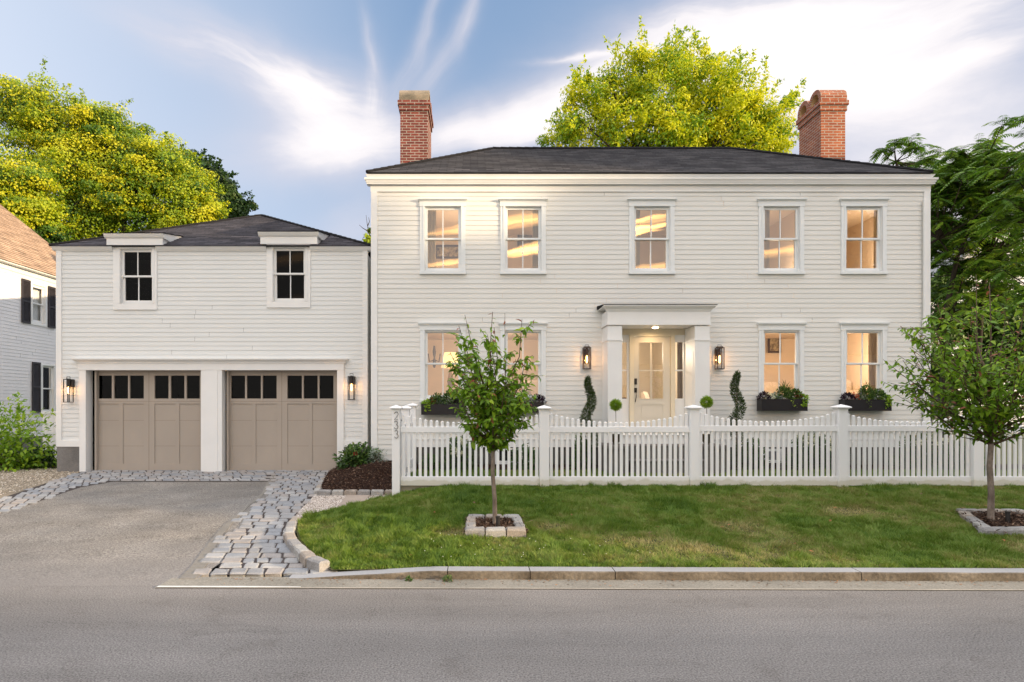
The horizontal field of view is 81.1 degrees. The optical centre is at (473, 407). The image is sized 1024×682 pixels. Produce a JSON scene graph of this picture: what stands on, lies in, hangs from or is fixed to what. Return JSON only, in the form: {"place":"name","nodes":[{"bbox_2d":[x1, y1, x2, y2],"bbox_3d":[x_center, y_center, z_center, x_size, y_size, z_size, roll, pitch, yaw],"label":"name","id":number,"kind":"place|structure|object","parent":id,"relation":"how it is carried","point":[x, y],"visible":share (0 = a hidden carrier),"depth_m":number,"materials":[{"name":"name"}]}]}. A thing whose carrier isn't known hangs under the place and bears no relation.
{"place":"outdoors","nodes":[
{"label":"outdoors","id":0,"kind":"place"},
{"bbox_2d":[0,464,78,497],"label":"gravel parking","id":1,"kind":"structure","parent":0,"point":[17,489],"depth_m":11.79,"materials":[{"name":"beige gravel"}]},
{"bbox_2d":[16,446,56,469],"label":"shrub","id":2,"kind":"object","parent":1,"relation":"on","point":[49,459],"visible":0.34,"depth_m":13.75,"materials":[{"name":"green plant"}]},
{"bbox_2d":[0,468,78,494],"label":"parking pebbles","id":3,"kind":"object","parent":1,"relation":"on","point":[42,479],"visible":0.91,"depth_m":12.14,"materials":[{"name":"beige gravel"}]},
{"bbox_2d":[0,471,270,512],"bbox_3d":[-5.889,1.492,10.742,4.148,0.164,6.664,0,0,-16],"label":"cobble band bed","id":4,"kind":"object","parent":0,"point":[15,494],"visible":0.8,"depth_m":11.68,"materials":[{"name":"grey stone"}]},
{"bbox_2d":[0,475,277,585],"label":"driveway","id":5,"kind":"structure","parent":0,"point":[132,534],"depth_m":7.52,"materials":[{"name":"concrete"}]},
{"bbox_2d":[179,481,271,578],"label":"driveway edge pavers","id":6,"kind":"object","parent":5,"relation":"on","point":[197,564],"visible":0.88,"depth_m":6.64,"materials":[{"name":"grey stone"}]},
{"bbox_2d":[0,469,337,576],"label":"cobblestone paving","id":7,"kind":"structure","parent":0,"point":[234,557],"depth_m":9.08,"materials":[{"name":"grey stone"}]},
{"bbox_2d":[287,538,301,552],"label":"granite block","id":8,"kind":"structure","parent":7,"relation":"on","point":[291,543],"depth_m":6.59,"materials":[{"name":"grey stone"}]},
{"bbox_2d":[293,544,308,560],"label":"granite block","id":9,"kind":"structure","parent":7,"relation":"on","point":[298,550],"depth_m":6.32,"materials":[{"name":"grey stone"}]},
{"bbox_2d":[300,550,315,567],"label":"granite block","id":10,"kind":"structure","parent":7,"relation":"on","point":[305,556],"depth_m":6.06,"materials":[{"name":"grey stone"}]},
{"bbox_2d":[307,556,329,571],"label":"granite block","id":11,"kind":"structure","parent":7,"relation":"on","point":[318,563],"depth_m":5.83,"materials":[{"name":"grey stone"}]},
{"bbox_2d":[296,491,384,516],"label":"gravel path","id":12,"kind":"structure","parent":0,"point":[323,499],"depth_m":9.56,"materials":[{"name":"beige gravel"}]},
{"bbox_2d":[337,495,368,506],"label":"stepping slab","id":13,"kind":"structure","parent":12,"relation":"on","point":[346,499],"depth_m":9.71,"materials":[{"name":"stone"}]},
{"bbox_2d":[0,586,1023,681],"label":"road","id":14,"kind":"structure","parent":0,"point":[100,634],"depth_m":4.24,"materials":[{"name":"grey asphalt"}]},
{"bbox_2d":[155,577,1023,590],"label":"gutter strip","id":15,"kind":"object","parent":14,"relation":"on","point":[510,583],"visible":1,"depth_m":5.44,"materials":[{"name":"concrete"}]},
{"bbox_2d":[157,586,300,586],"bbox_3d":[-2.195,1.609,5.361,1.290,0.001,0.040,0,0,0],"label":"painted line","id":16,"kind":"object","parent":15,"relation":"on","point":[228,586],"visible":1,"depth_m":5.36,"materials":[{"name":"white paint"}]},
{"bbox_2d":[176,587,1023,589],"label":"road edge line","id":17,"kind":"object","parent":15,"relation":"on","point":[594,588],"visible":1,"depth_m":5.31,"materials":[{"name":"paint"}]},
{"bbox_2d":[217,577,1018,586],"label":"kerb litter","id":18,"kind":"object","parent":15,"relation":"on","point":[610,585],"visible":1,"depth_m":5.54,"materials":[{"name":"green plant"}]},
{"bbox_2d":[0,0,1023,241],"label":"sky","id":19,"kind":"structure","parent":0,"point":[298,99],"materials":[{"name":"blue"}]},
{"bbox_2d":[2,433,1023,576],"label":"ground","id":20,"kind":"structure","parent":0,"point":[931,449],"depth_m":17.68,"materials":[{"name":"soil"}]},
{"bbox_2d":[0,205,55,454],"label":"neighbour house","id":21,"kind":"structure","parent":20,"relation":"on","point":[27,341],"depth_m":18.70,"materials":[{"name":"white paint"}]},
{"bbox_2d":[33,287,39,320],"bbox_3d":[-14.010,-3.247,18.987,0.059,1.148,0.613,0,0,0],"label":"curtain","id":22,"kind":"object","parent":21,"relation":"hanging from","point":[36,299],"visible":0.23,"depth_m":19.14,"materials":[{"name":"white fabric"}]},
{"bbox_2d":[31,282,46,326],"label":"window","id":23,"kind":"structure","parent":21,"relation":"in","point":[43,306],"depth_m":19.22,"materials":[{"name":"white paint"}]},
{"bbox_2d":[40,363,55,412],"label":"window","id":24,"kind":"structure","parent":21,"relation":"in","point":[52,390],"depth_m":19.63,"materials":[{"name":"white paint"}]},
{"bbox_2d":[0,391,56,471],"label":"shrub","id":25,"kind":"object","parent":20,"relation":"on","point":[6,450],"visible":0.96,"depth_m":13.54,"materials":[{"name":"green plant"}]},
{"bbox_2d":[0,144,78,242],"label":"maple tree","id":26,"kind":"object","parent":20,"relation":"on","point":[25,187],"visible":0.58,"depth_m":25.12,"materials":[{"name":"green plant"}]},
{"bbox_2d":[41,411,56,458],"bbox_3d":[-10.628,0.767,16.010,1.870,1.306,0.080,0,0,0],"label":"board fence","id":27,"kind":"object","parent":20,"relation":"on","point":[52,418],"visible":0.11,"depth_m":16.00,"materials":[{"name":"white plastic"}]},
{"bbox_2d":[0,56,231,241],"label":"maple tree","id":28,"kind":"object","parent":20,"relation":"on","point":[136,177],"visible":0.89,"depth_m":29.98,"materials":[{"name":"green plant"}]},
{"bbox_2d":[48,214,370,471],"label":"garage","id":29,"kind":"structure","parent":20,"relation":"on","point":[243,342],"depth_m":13.10,"materials":[{"name":"white paint"}]},
{"bbox_2d":[63,376,74,401],"bbox_3d":[-8.799,-0.385,12.991,0.135,0.566,0.182,0,0,0],"label":"wall lantern","id":30,"kind":"object","parent":29,"relation":"attached to","point":[70,383],"depth_m":12.97,"materials":[{"name":"black metal"}]},
{"bbox_2d":[113,247,156,309],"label":"window","id":31,"kind":"structure","parent":29,"relation":"in","point":[120,302],"depth_m":13.07,"materials":[{"name":"white paint"}]},
{"bbox_2d":[98,371,200,470],"bbox_3d":[-7.161,0.310,13.295,2.391,2.248,0.050,0,0,0],"label":"garage door","id":32,"kind":"structure","parent":29,"relation":"in","point":[148,433],"depth_m":13.29,"materials":[{"name":"beige paint"}]},
{"bbox_2d":[230,371,336,470],"bbox_3d":[-4.211,0.310,13.295,2.452,2.248,0.050,0,0,0],"label":"garage door","id":33,"kind":"structure","parent":29,"relation":"in","point":[281,433],"depth_m":13.29,"materials":[{"name":"beige paint"}]},
{"bbox_2d":[267,244,310,307],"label":"window","id":34,"kind":"structure","parent":29,"relation":"in","point":[272,300],"depth_m":13.07,"materials":[{"name":"white paint"}]},
{"bbox_2d":[348,373,354,399],"bbox_3d":[-2.652,-0.444,12.991,0.135,0.576,0.182,0,0,0],"label":"wall lantern","id":35,"kind":"object","parent":29,"relation":"attached to","point":[351,379],"depth_m":12.96,"materials":[{"name":"black metal"}]},
{"bbox_2d":[173,144,258,219],"bbox_3d":[-15.886,-7.323,36.820,5.359,17.296,4.333,0,0,0],"label":"shade tree","id":36,"kind":"object","parent":20,"relation":"on","point":[239,206],"visible":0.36,"depth_m":36.45,"materials":[{"name":"green plant"}]},
{"bbox_2d":[364,90,938,473],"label":"white house","id":37,"kind":"structure","parent":20,"relation":"on","point":[821,297],"depth_m":12.49,"materials":[{"name":"paint"}]},
{"bbox_2d":[428,210,435,267],"bbox_3d":[-0.902,-3.480,12.750,0.200,1.600,0.070,0,0,0],"label":"curtain","id":38,"kind":"object","parent":37,"relation":"hanging from","point":[431,234],"visible":0.52,"depth_m":12.75,"materials":[{"name":"fabric"}]},
{"bbox_2d":[418,198,466,273],"bbox_3d":[-0.643,-3.563,12.518,1.026,1.572,0.205,0,0,0],"label":"window","id":39,"kind":"structure","parent":37,"relation":"in","point":[426,204],"depth_m":12.46,"materials":[{"name":"paint"}]},
{"bbox_2d":[418,322,466,401],"bbox_3d":[-0.643,-0.929,12.518,1.026,1.662,0.205,0,0,0],"label":"window","id":40,"kind":"structure","parent":37,"relation":"in","point":[424,326],"depth_m":12.46,"materials":[{"name":"paint"}]},
{"bbox_2d":[421,404,465,414],"bbox_3d":[-0.613,0.048,12.352,0.927,0.219,0.205,0,0,0],"label":"window box","id":41,"kind":"object","parent":37,"relation":"attached to","point":[440,409],"visible":0.81,"depth_m":12.25,"materials":[{"name":"black paint"}]},
{"bbox_2d":[428,392,444,404],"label":"bushy plant","id":42,"kind":"object","parent":41,"relation":"in","point":[438,398],"visible":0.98,"depth_m":12.30,"materials":[{"name":"green plant"}]},
{"bbox_2d":[436,245,457,258],"bbox_3d":[-0.620,-4.041,15.535,0.750,0.350,0.030,0,0,0],"label":"framed picture","id":43,"kind":"object","parent":37,"relation":"attached to","point":[450,251],"visible":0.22,"depth_m":15.54,"materials":[{"name":"grey wood"}]},
{"bbox_2d":[441,352,457,394],"bbox_3d":[-0.525,-0.760,13.600,0.420,0.960,0.420,0,0,0],"label":"table lamp","id":44,"kind":"object","parent":37,"relation":"in","point":[446,358],"visible":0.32,"depth_m":13.49,"materials":[{"name":"white"}]},
{"bbox_2d":[495,448,534,463],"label":"basement window","id":45,"kind":"structure","parent":37,"relation":"in","point":[500,452],"depth_m":12.48,"materials":[{"name":"white paint"}]},
{"bbox_2d":[499,198,547,273],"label":"window","id":46,"kind":"structure","parent":37,"relation":"in","point":[506,204],"depth_m":12.46,"materials":[{"name":"paint"}]},
{"bbox_2d":[499,322,547,401],"bbox_3d":[1.036,-0.929,12.518,1.026,1.662,0.205,0,0,0],"label":"window","id":47,"kind":"structure","parent":37,"relation":"in","point":[508,326],"depth_m":12.46,"materials":[{"name":"paint"}]},
{"bbox_2d":[518,235,531,252],"bbox_3d":[1.395,-4.318,15.535,0.500,0.600,0.030,0,0,0],"label":"framed picture","id":48,"kind":"object","parent":37,"relation":"attached to","point":[527,246],"visible":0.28,"depth_m":15.54,"materials":[{"name":"white wood"}]},
{"bbox_2d":[521,380,537,394],"bbox_3d":[1.496,-0.245,14.620,0.659,0.870,0.880,0,0,0],"label":"sofa","id":49,"kind":"object","parent":37,"relation":"in","point":[535,383],"visible":0.09,"depth_m":14.80,"materials":[{"name":"beige fabric"}]},
{"bbox_2d":[532,210,537,267],"bbox_3d":[1.330,-3.480,12.750,0.146,1.600,0.070,0,0,0],"label":"curtain","id":50,"kind":"object","parent":37,"relation":"hanging from","point":[534,235],"visible":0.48,"depth_m":12.76,"materials":[{"name":"fabric"}]},
{"bbox_2d":[582,345,590,368],"bbox_3d":[2.346,-1.040,12.402,0.155,0.509,0.164,0,0,0],"label":"wall lantern","id":51,"kind":"object","parent":37,"relation":"attached to","point":[586,354],"depth_m":12.38,"materials":[{"name":"brown metal"}]},
{"bbox_2d":[610,399,621,444],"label":"ball topiary","id":52,"kind":"object","parent":37,"relation":"on","point":[615,405],"visible":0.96,"depth_m":11.35,"materials":[{"name":"green plant"}]},
{"bbox_2d":[635,210,639,267],"bbox_3d":[3.506,-3.480,12.750,0.091,1.600,0.070,0,0,0],"label":"curtain","id":53,"kind":"object","parent":37,"relation":"hanging from","point":[637,254],"visible":0.59,"depth_m":12.74,"materials":[{"name":"fabric"}]},
{"bbox_2d":[627,198,676,273],"bbox_3d":[3.723,-3.563,12.518,1.026,1.572,0.205,0,0,0],"label":"window","id":54,"kind":"structure","parent":37,"relation":"in","point":[668,204],"depth_m":12.46,"materials":[{"name":"paint"}]},
{"bbox_2d":[634,337,669,426],"bbox_3d":[3.753,-0.473,12.551,0.765,2.016,0.128,0,0,0],"label":"front door","id":55,"kind":"structure","parent":37,"relation":"in","point":[650,409],"depth_m":12.57,"materials":[{"name":"wood"}]},
{"bbox_2d":[677,342,682,398],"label":"sidelight window","id":56,"kind":"structure","parent":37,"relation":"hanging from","point":[679,367],"depth_m":12.84,"materials":[{"name":"clear glass"}]},
{"bbox_2d":[699,395,713,444],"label":"ball topiary","id":57,"kind":"object","parent":37,"relation":"on","point":[705,402],"visible":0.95,"depth_m":11.36,"materials":[{"name":"green plant"}]},
{"bbox_2d":[715,346,724,368],"bbox_3d":[5.099,-1.040,12.402,0.155,0.509,0.164,0,0,0],"label":"wall lantern","id":58,"kind":"object","parent":37,"relation":"attached to","point":[718,351],"depth_m":12.37,"materials":[{"name":"brown metal"}]},
{"bbox_2d":[765,210,769,267],"bbox_3d":[6.270,-3.480,12.750,0.082,1.600,0.070,0,0,0],"label":"curtain","id":59,"kind":"object","parent":37,"relation":"hanging from","point":[767,223],"visible":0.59,"depth_m":12.72,"materials":[{"name":"fabric"}]},
{"bbox_2d":[768,338,778,352],"bbox_3d":[8.021,-1.698,15.935,0.342,0.501,0.030,0,0,0],"label":"framed picture","id":60,"kind":"object","parent":37,"relation":"attached to","point":[773,345],"visible":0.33,"depth_m":15.94,"materials":[{"name":"brown wood"}]},
{"bbox_2d":[764,382,783,394],"bbox_3d":[7.303,-0.195,14.820,0.823,0.870,0.880,0,0,0],"label":"sofa","id":61,"kind":"object","parent":37,"relation":"in","point":[770,387],"visible":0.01,"depth_m":15.00,"materials":[{"name":"beige fabric"}]},
{"bbox_2d":[756,198,807,273],"bbox_3d":[6.429,-3.563,12.518,1.026,1.572,0.205,0,0,0],"label":"window","id":62,"kind":"structure","parent":37,"relation":"in","point":[797,204],"depth_m":12.46,"materials":[{"name":"paint"}]},
{"bbox_2d":[756,322,807,398],"bbox_3d":[6.429,-0.929,12.518,1.026,1.662,0.205,0,0,0],"label":"window","id":63,"kind":"structure","parent":37,"relation":"in","point":[762,326],"depth_m":12.46,"materials":[{"name":"paint"}]},
{"bbox_2d":[757,399,807,410],"bbox_3d":[6.379,-0.044,12.352,0.945,0.245,0.205,0,0,0],"label":"window box","id":64,"kind":"object","parent":37,"relation":"attached to","point":[775,404],"visible":0.98,"depth_m":12.25,"materials":[{"name":"black paint"}]},
{"bbox_2d":[774,385,792,398],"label":"leafy plant","id":65,"kind":"object","parent":64,"relation":"in","point":[785,394],"visible":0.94,"depth_m":12.28,"materials":[{"name":"green plant"}]},
{"bbox_2d":[839,198,890,273],"bbox_3d":[8.152,-3.563,12.518,1.026,1.572,0.205,0,0,0],"label":"window","id":66,"kind":"structure","parent":37,"relation":"in","point":[879,204],"depth_m":12.46,"materials":[{"name":"paint"}]},
{"bbox_2d":[839,322,890,398],"bbox_3d":[8.152,-0.929,12.518,1.026,1.662,0.205,0,0,0],"label":"window","id":67,"kind":"structure","parent":37,"relation":"in","point":[881,368],"depth_m":12.46,"materials":[{"name":"paint"}]},
{"bbox_2d":[839,399,891,410],"bbox_3d":[8.094,-0.039,12.352,0.962,0.236,0.205,0,0,0],"label":"window box","id":68,"kind":"object","parent":37,"relation":"attached to","point":[866,404],"visible":0.74,"depth_m":12.25,"materials":[{"name":"black paint"}]},
{"bbox_2d":[856,385,875,398],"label":"leafy plant","id":69,"kind":"object","parent":68,"relation":"in","point":[865,392],"visible":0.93,"depth_m":12.30,"materials":[{"name":"green plant"}]},
{"bbox_2d":[870,388,886,399],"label":"bushy plant","id":70,"kind":"object","parent":68,"relation":"in","point":[881,393],"visible":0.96,"depth_m":12.29,"materials":[{"name":"green plant"}]},
{"bbox_2d":[868,333,876,391],"bbox_3d":[8.547,-0.805,12.750,0.210,1.850,0.070,0,0,0],"label":"curtain","id":71,"kind":"object","parent":37,"relation":"hanging from","point":[872,347],"visible":0.33,"depth_m":12.74,"materials":[{"name":"fabric"}]},
{"bbox_2d":[874,210,876,267],"bbox_3d":[8.606,-3.480,12.750,0.091,1.600,0.070,0,0,0],"label":"curtain","id":72,"kind":"object","parent":37,"relation":"hanging from","point":[875,223],"visible":0.23,"depth_m":12.74,"materials":[{"name":"fabric"}]},
{"bbox_2d":[289,566,1023,580],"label":"kerb","id":73,"kind":"structure","parent":20,"relation":"on","point":[738,573],"depth_m":5.59,"materials":[{"name":"concrete"}]},
{"bbox_2d":[535,16,806,153],"bbox_3d":[8.961,-8.131,27.112,12.392,18.922,5.975,0,0,0],"label":"locust tree","id":74,"kind":"object","parent":20,"relation":"on","point":[740,117],"visible":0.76,"depth_m":26.23,"materials":[{"name":"green plant"}]},
{"bbox_2d":[869,133,946,186],"bbox_3d":[16.926,-4.501,23.187,3.539,11.643,4.410,0,0,-33],"label":"sumac tree","id":75,"kind":"object","parent":20,"relation":"on","point":[915,148],"visible":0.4,"depth_m":22.55,"materials":[{"name":"green plant"}]},
{"bbox_2d":[930,115,1023,444],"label":"sumac tree","id":76,"kind":"object","parent":20,"relation":"on","point":[951,192],"visible":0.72,"depth_m":18.57,"materials":[{"name":"green plant"}]},
{"bbox_2d":[931,218,1023,437],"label":"hedge tree","id":77,"kind":"object","parent":20,"relation":"on","point":[996,336],"visible":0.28,"depth_m":21.99,"materials":[{"name":"green plant"}]},
{"bbox_2d":[962,115,1023,326],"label":"sumac tree","id":78,"kind":"object","parent":20,"relation":"on","point":[1016,203],"visible":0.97,"depth_m":15.15,"materials":[{"name":"green plant"}]},
{"bbox_2d":[296,470,1023,569],"bbox_3d":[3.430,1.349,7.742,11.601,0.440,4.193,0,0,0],"label":"lawn grass","id":79,"kind":"structure","parent":0,"point":[956,542],"depth_m":7.06,"materials":[{"name":"green plant"}]},
{"bbox_2d":[322,460,391,490],"bbox_3d":[-2.080,1.258,11.605,1.780,0.338,2.950,0,0,0],"label":"mulch bed","id":80,"kind":"object","parent":79,"relation":"on","point":[368,474],"visible":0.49,"depth_m":10.90,"materials":[{"name":"brown wood"}]},
{"bbox_2d":[332,441,381,469],"bbox_3d":[-2.402,1.043,12.339,1.056,0.692,0.814,0,0,0],"label":"rose bush","id":81,"kind":"object","parent":80,"relation":"on","point":[352,451],"visible":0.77,"depth_m":12.22,"materials":[{"name":"green plant"}]},
{"bbox_2d":[389,405,402,495],"bbox_3d":[-1.220,0.733,9.430,0.194,1.535,0.194,0,0,0],"label":"number post","id":82,"kind":"object","parent":79,"relation":"on","point":[396,446],"visible":0.98,"depth_m":9.37,"materials":[{"name":"white plastic"}]},
{"bbox_2d":[401,403,417,475],"bbox_3d":[-1.155,0.671,10.485,0.210,1.498,1.932,0,0,0],"label":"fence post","id":83,"kind":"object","parent":82,"relation":"attached to","point":[409,410],"depth_m":10.13,"materials":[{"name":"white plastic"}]},
{"bbox_2d":[465,526,484,536],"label":"granite block","id":84,"kind":"structure","parent":79,"relation":"on","point":[476,530],"depth_m":6.72,"materials":[{"name":"grey stone"}]},
{"bbox_2d":[486,527,505,537],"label":"granite block","id":85,"kind":"structure","parent":79,"relation":"on","point":[496,532],"depth_m":6.72,"materials":[{"name":"grey stone"}]},
{"bbox_2d":[506,527,525,537],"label":"granite block","id":86,"kind":"structure","parent":79,"relation":"on","point":[518,532],"depth_m":6.72,"materials":[{"name":"grey stone"}]},
{"bbox_2d":[576,376,597,463],"bbox_3d":[2.271,0.334,11.853,0.529,1.980,0.477,0,0,44],"label":"spiral topiary","id":87,"kind":"object","parent":79,"relation":"on","point":[591,395],"visible":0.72,"depth_m":11.82,"materials":[{"name":"green plant"}]},
{"bbox_2d":[400,404,1023,491],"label":"picket fence","id":88,"kind":"object","parent":79,"relation":"on","point":[840,428],"visible":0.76,"depth_m":9.45,"materials":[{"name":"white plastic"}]},
{"bbox_2d":[416,464,1023,469],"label":"foundation bed","id":89,"kind":"object","parent":79,"relation":"on","point":[500,467],"visible":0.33,"depth_m":12.05,"materials":[{"name":"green plant"}]},
{"bbox_2d":[418,454,440,469],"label":"foundation shrub","id":90,"kind":"object","parent":89,"relation":"on","point":[428,462],"visible":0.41,"depth_m":11.82,"materials":[{"name":"green plant"}]},
{"bbox_2d":[439,435,479,470],"bbox_3d":[-0.277,0.916,11.875,0.820,0.760,0.758,0,0,0],"label":"foundation shrub","id":91,"kind":"object","parent":89,"relation":"on","point":[461,455],"visible":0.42,"depth_m":11.80,"materials":[{"name":"green plant"}]},
{"bbox_2d":[510,442,538,470],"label":"foundation shrub","id":92,"kind":"object","parent":89,"relation":"on","point":[517,460],"visible":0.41,"depth_m":11.80,"materials":[{"name":"green plant"}]},
{"bbox_2d":[569,433,592,470],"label":"foundation shrub","id":93,"kind":"object","parent":89,"relation":"on","point":[575,456],"visible":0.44,"depth_m":11.81,"materials":[{"name":"green plant"}]},
{"bbox_2d":[741,437,769,470],"bbox_3d":[5.551,0.933,11.905,0.600,0.713,0.764,0,0,0],"label":"foundation shrub","id":94,"kind":"object","parent":89,"relation":"on","point":[753,456],"visible":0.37,"depth_m":11.80,"materials":[{"name":"green plant"}]},
{"bbox_2d":[780,431,830,469],"bbox_3d":[6.771,0.880,11.921,1.410,0.843,0.809,0,0,0],"label":"foundation shrub","id":95,"kind":"object","parent":89,"relation":"on","point":[808,452],"visible":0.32,"depth_m":11.79,"materials":[{"name":"green plant"}]},
{"bbox_2d":[888,431,959,469],"bbox_3d":[8.924,0.868,11.902,1.392,0.924,0.818,0,0,0],"label":"foundation shrub","id":96,"kind":"object","parent":89,"relation":"on","point":[921,452],"visible":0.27,"depth_m":11.77,"materials":[{"name":"green plant"}]},
{"bbox_2d":[942,440,984,469],"bbox_3d":[9.667,0.962,11.900,1.059,0.683,0.769,0,0,0],"label":"foundation shrub","id":97,"kind":"object","parent":89,"relation":"on","point":[959,455],"visible":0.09,"depth_m":11.81,"materials":[{"name":"green plant"}]},
{"bbox_2d":[726,370,748,468],"bbox_3d":[5.222,0.266,11.826,0.539,2.055,0.501,0,0,0],"label":"spiral topiary","id":98,"kind":"object","parent":79,"relation":"on","point":[735,394],"visible":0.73,"depth_m":11.82,"materials":[{"name":"green plant"}]},
{"bbox_2d":[955,506,1023,533],"bbox_3d":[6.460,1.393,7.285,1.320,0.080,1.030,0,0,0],"label":"tree pit mulch","id":99,"kind":"object","parent":79,"relation":"on","point":[999,519],"visible":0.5,"depth_m":7.37,"materials":[{"name":"brown wood"}]},
{"bbox_2d":[881,281,1023,520],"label":"young cherry tree","id":100,"kind":"object","parent":99,"relation":"on","point":[993,392],"visible":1,"depth_m":7.29,"materials":[{"name":"green plant"}]},
{"bbox_2d":[978,526,1012,535],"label":"granite block","id":101,"kind":"structure","parent":79,"relation":"on","point":[988,530],"depth_m":6.78,"materials":[{"name":"grey stone"}]},
{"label":"tree pit mulch","id":102,"kind":"structure","parent":79,"relation":"on","visible":0},
{"bbox_2d":[463,514,528,534],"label":"pit bark chips","id":103,"kind":"object","parent":102,"relation":"on","point":[505,523],"visible":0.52,"depth_m":7.09,"materials":[{"name":"brown wood"}]},
{"bbox_2d":[445,312,544,523],"bbox_3d":[0.245,0.141,7.129,1.210,2.591,1.248,0,0,0],"label":"young cherry tree","id":104,"kind":"object","parent":103,"relation":"on","point":[496,410],"visible":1,"depth_m":6.99,"materials":[{"name":"green plant"}]},
{"bbox_2d":[410,467,1023,475],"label":"yard grass","id":105,"kind":"structure","parent":0,"point":[489,473],"depth_m":11.06,"materials":[{"name":"green plant"}]},
{"bbox_2d":[931,375,957,439],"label":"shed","id":106,"kind":"structure","parent":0,"point":[950,388],"depth_m":24.00,"materials":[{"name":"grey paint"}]},
{"bbox_2d":[931,211,1023,426],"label":"house","id":107,"kind":"structure","parent":0,"point":[933,270],"depth_m":29.99,"materials":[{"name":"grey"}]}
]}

